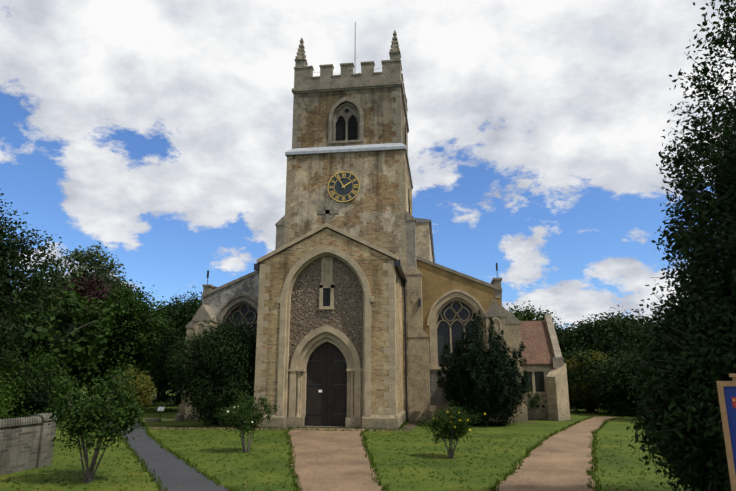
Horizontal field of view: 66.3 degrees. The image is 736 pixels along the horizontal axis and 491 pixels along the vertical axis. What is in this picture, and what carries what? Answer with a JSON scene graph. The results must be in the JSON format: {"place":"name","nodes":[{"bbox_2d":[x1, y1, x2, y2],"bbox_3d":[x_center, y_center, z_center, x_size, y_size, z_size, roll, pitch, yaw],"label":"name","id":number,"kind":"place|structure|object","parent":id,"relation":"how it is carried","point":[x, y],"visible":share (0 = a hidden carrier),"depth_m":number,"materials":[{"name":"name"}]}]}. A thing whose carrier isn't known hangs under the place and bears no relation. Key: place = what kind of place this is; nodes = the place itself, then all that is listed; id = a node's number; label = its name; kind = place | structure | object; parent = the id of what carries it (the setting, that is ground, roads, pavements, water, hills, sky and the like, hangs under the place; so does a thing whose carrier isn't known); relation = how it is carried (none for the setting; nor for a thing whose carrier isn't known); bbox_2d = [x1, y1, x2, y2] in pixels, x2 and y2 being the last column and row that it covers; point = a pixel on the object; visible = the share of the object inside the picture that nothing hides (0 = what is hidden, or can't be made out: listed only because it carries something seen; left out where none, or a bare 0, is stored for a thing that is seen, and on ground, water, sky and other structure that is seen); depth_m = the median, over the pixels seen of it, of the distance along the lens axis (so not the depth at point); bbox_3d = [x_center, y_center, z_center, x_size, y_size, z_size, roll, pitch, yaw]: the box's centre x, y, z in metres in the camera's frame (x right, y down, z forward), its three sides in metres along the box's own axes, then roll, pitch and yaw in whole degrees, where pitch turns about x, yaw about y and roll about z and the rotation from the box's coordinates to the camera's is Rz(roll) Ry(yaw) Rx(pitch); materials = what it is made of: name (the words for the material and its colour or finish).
{"place":"outdoors","nodes":[
{"label":"outdoors","id":0,"kind":"place"},
{"bbox_2d":[0,339,83,418],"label":"bush","id":1,"kind":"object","parent":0,"point":[18,365],"depth_m":18.44,"materials":[{"name":"green plant"}]},
{"bbox_2d":[121,420,227,490],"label":"tarmac path","id":2,"kind":"structure","parent":0,"point":[174,473],"depth_m":12.63,"materials":[{"name":"grey asphalt"}]},
{"bbox_2d":[149,427,410,430],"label":"path","id":3,"kind":"structure","parent":0,"point":[346,429],"depth_m":23.04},
{"bbox_2d":[0,386,688,490],"bbox_3d":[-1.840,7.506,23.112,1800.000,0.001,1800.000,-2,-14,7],"label":"ground","id":4,"kind":"structure","parent":0,"point":[608,430],"depth_m":14.33,"materials":[{"name":"green plant"}]},
{"bbox_2d":[0,355,26,418],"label":"bush","id":5,"kind":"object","parent":4,"relation":"on","point":[3,410],"depth_m":14.60,"materials":[{"name":"green plant"}]},
{"bbox_2d":[0,313,31,368],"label":"tree","id":6,"kind":"object","parent":4,"relation":"on","point":[4,346],"visible":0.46,"depth_m":25.56,"materials":[{"name":"green plant"}]},
{"bbox_2d":[0,413,57,475],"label":"garden wall","id":7,"kind":"structure","parent":4,"relation":"on","point":[26,443],"depth_m":12.52,"materials":[{"name":"stone"}]},
{"bbox_2d":[0,193,74,358],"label":"tree","id":8,"kind":"object","parent":4,"relation":"on","point":[14,246],"depth_m":17.93,"materials":[{"name":"green plant"}]},
{"bbox_2d":[1,272,126,395],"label":"tree","id":9,"kind":"object","parent":4,"relation":"on","point":[87,353],"depth_m":33.27,"materials":[{"name":"green plant"}]},
{"bbox_2d":[52,280,102,390],"bbox_3d":[-23.087,7.220,41.084,12.268,8.925,12.142,-2,-14,7],"label":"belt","id":10,"kind":"object","parent":4,"relation":"on","point":[70,289],"depth_m":39.14,"materials":[{"name":"green plant"}]},
{"bbox_2d":[61,274,117,408],"bbox_3d":[-19.636,6.654,39.602,6.760,9.318,7.256,-2,-14,7],"label":"copper tree","id":11,"kind":"object","parent":4,"relation":"on","point":[98,294],"depth_m":39.45,"materials":[{"name":"purple plant"}]},
{"bbox_2d":[45,241,138,398],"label":"tree","id":12,"kind":"object","parent":4,"relation":"on","point":[98,266],"depth_m":48.46,"materials":[{"name":"green plant"}]},
{"bbox_2d":[44,360,152,482],"bbox_3d":[-5.457,3.518,11.440,2.165,2.366,1.995,-2,-14,7],"label":"young tree","id":13,"kind":"object","parent":4,"relation":"on","point":[90,418],"depth_m":11.14,"materials":[{"name":"green plant"}]},
{"bbox_2d":[81,278,181,398],"bbox_3d":[-17.302,6.867,39.658,8.420,8.946,7.712,-2,-14,7],"label":"tree","id":14,"kind":"object","parent":4,"relation":"on","point":[142,307],"depth_m":38.10,"materials":[{"name":"green plant"}]},
{"bbox_2d":[114,366,157,414],"bbox_3d":[-11.580,7.177,27.538,2.427,2.701,2.313,-2,-14,7],"label":"golden yew","id":15,"kind":"object","parent":4,"relation":"on","point":[146,390],"depth_m":27.41,"materials":[{"name":"green plant"}]},
{"bbox_2d":[138,323,185,410],"bbox_3d":[-11.646,7.939,36.837,5.871,5.866,5.732,-2,-14,7],"label":"tree","id":16,"kind":"object","parent":4,"relation":"on","point":[161,363],"depth_m":35.61,"materials":[{"name":"green plant"}]},
{"bbox_2d":[133,296,193,401],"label":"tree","id":17,"kind":"object","parent":4,"relation":"on","point":[163,302],"depth_m":51.82,"materials":[{"name":"green plant"}]},
{"bbox_2d":[145,407,200,421],"bbox_3d":[-9.859,8.392,28.045,2.816,0.564,3.078,-2,-14,7],"label":"lawn clutter","id":18,"kind":"object","parent":4,"relation":"on","point":[179,417],"visible":0.88,"depth_m":27.27,"materials":[{"name":"grey stone"}]},
{"bbox_2d":[144,286,202,386],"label":"tree","id":19,"kind":"object","parent":4,"relation":"on","point":[184,310],"depth_m":43.00,"materials":[{"name":"green plant"}]},
{"bbox_2d":[162,314,261,425],"bbox_3d":[-6.382,5.678,25.242,5.119,5.125,5.016,-2,-14,7],"label":"shrub","id":20,"kind":"object","parent":4,"relation":"on","point":[182,366],"depth_m":24.15,"materials":[{"name":"green plant"}]},
{"bbox_2d":[213,391,279,451],"bbox_3d":[-3.408,4.886,15.779,1.654,1.712,1.532,-2,-14,7],"label":"rose","id":21,"kind":"object","parent":4,"relation":"on","point":[243,416],"depth_m":15.78,"materials":[{"name":"green plant"}]},
{"bbox_2d":[288,430,381,490],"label":"path","id":22,"kind":"structure","parent":4,"relation":"on","point":[317,462],"depth_m":13.61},
{"bbox_2d":[20,428,657,490],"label":"leaf litter","id":23,"kind":"object","parent":4,"relation":"on","point":[340,464],"visible":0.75,"depth_m":13.20,"materials":[{"name":"brown plant"}]},
{"bbox_2d":[161,419,536,429],"bbox_3d":[-0.441,8.168,25.951,20.400,0.001,7.250,-2,-14,7],"label":"soil strip","id":24,"kind":"object","parent":4,"relation":"on","point":[412,424],"visible":0.38,"depth_m":24.50,"materials":[{"name":"brown soil"}]},
{"bbox_2d":[525,386,540,419],"bbox_3d":[8.182,7.811,27.999,0.845,1.678,0.965,-2,-14,7],"label":"tree","id":25,"kind":"object","parent":24,"relation":"on","point":[530,400],"depth_m":27.90,"materials":[{"name":"green plant"}]},
{"bbox_2d":[116,416,623,490],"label":"fringe grass","id":26,"kind":"structure","parent":4,"relation":"on","point":[492,488],"depth_m":14.62,"materials":[{"name":"green plant"}]},
{"bbox_2d":[178,22,570,428],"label":"church","id":27,"kind":"structure","parent":4,"relation":"on","point":[355,300],"depth_m":28.39,"materials":[{"name":"stone"}]},
{"bbox_2d":[416,400,485,457],"bbox_3d":[2.152,4.766,14.645,1.835,1.421,1.360,-2,-14,7],"label":"rose","id":28,"kind":"object","parent":4,"relation":"on","point":[447,425],"depth_m":14.52,"materials":[{"name":"green plant"}]},
{"bbox_2d":[436,310,530,426],"bbox_3d":[5.217,5.747,25.373,4.274,5.668,4.211,-2,-14,7],"label":"yew","id":29,"kind":"object","parent":4,"relation":"on","point":[454,377],"depth_m":24.52,"materials":[{"name":"green plant"}]},
{"bbox_2d":[502,300,560,329],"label":"tree","id":30,"kind":"object","parent":4,"relation":"on","point":[525,314],"depth_m":66.01,"materials":[{"name":"green plant"}]},
{"bbox_2d":[554,321,575,355],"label":"tree","id":31,"kind":"object","parent":4,"relation":"on","point":[560,332],"depth_m":44.97,"materials":[{"name":"green plant"}]},
{"bbox_2d":[561,345,617,412],"bbox_3d":[13.620,8.493,35.210,4.906,4.490,4.882,-2,-14,7],"label":"bush","id":32,"kind":"object","parent":4,"relation":"on","point":[583,366],"depth_m":34.07,"materials":[{"name":"green plant"}]},
{"bbox_2d":[558,305,652,362],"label":"tree","id":33,"kind":"object","parent":4,"relation":"on","point":[612,325],"depth_m":40.31,"materials":[{"name":"green plant"}]},
{"bbox_2d":[582,347,645,416],"bbox_3d":[15.092,7.950,32.046,5.174,4.143,5.220,-2,-14,7],"label":"hedge","id":34,"kind":"object","parent":4,"relation":"on","point":[609,371],"depth_m":31.44,"materials":[{"name":"green plant"}]},
{"bbox_2d":[586,309,656,342],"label":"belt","id":35,"kind":"object","parent":4,"relation":"on","point":[637,325],"depth_m":48.98,"materials":[{"name":"green plant"}]},
{"bbox_2d":[629,355,646,391],"bbox_3d":[15.738,6.097,27.235,5.368,4.922,5.576,-2,-14,7],"label":"tree","id":36,"kind":"object","parent":4,"relation":"on","point":[638,364],"depth_m":28.11,"materials":[{"name":"green plant"}]},
{"bbox_2d":[624,259,735,490],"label":"bush","id":37,"kind":"object","parent":4,"relation":"on","point":[676,382],"depth_m":6.72,"materials":[{"name":"green plant"}]},
{"bbox_2d":[645,0,735,346],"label":"holly","id":38,"kind":"object","parent":4,"relation":"on","point":[697,254],"depth_m":7.75,"materials":[{"name":"green plant"}]},
{"bbox_2d":[716,373,735,490],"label":"sign board","id":39,"kind":"object","parent":4,"relation":"on","point":[727,395],"visible":1,"depth_m":4.86,"materials":[{"name":"blue wood"}]},
{"bbox_2d":[0,0,735,329],"label":"sky","id":40,"kind":"structure","parent":0,"point":[157,132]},
{"bbox_2d":[496,417,619,490],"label":"path","id":41,"kind":"structure","parent":0,"point":[569,458],"depth_m":13.26,"materials":[{"name":"beige gravel"}]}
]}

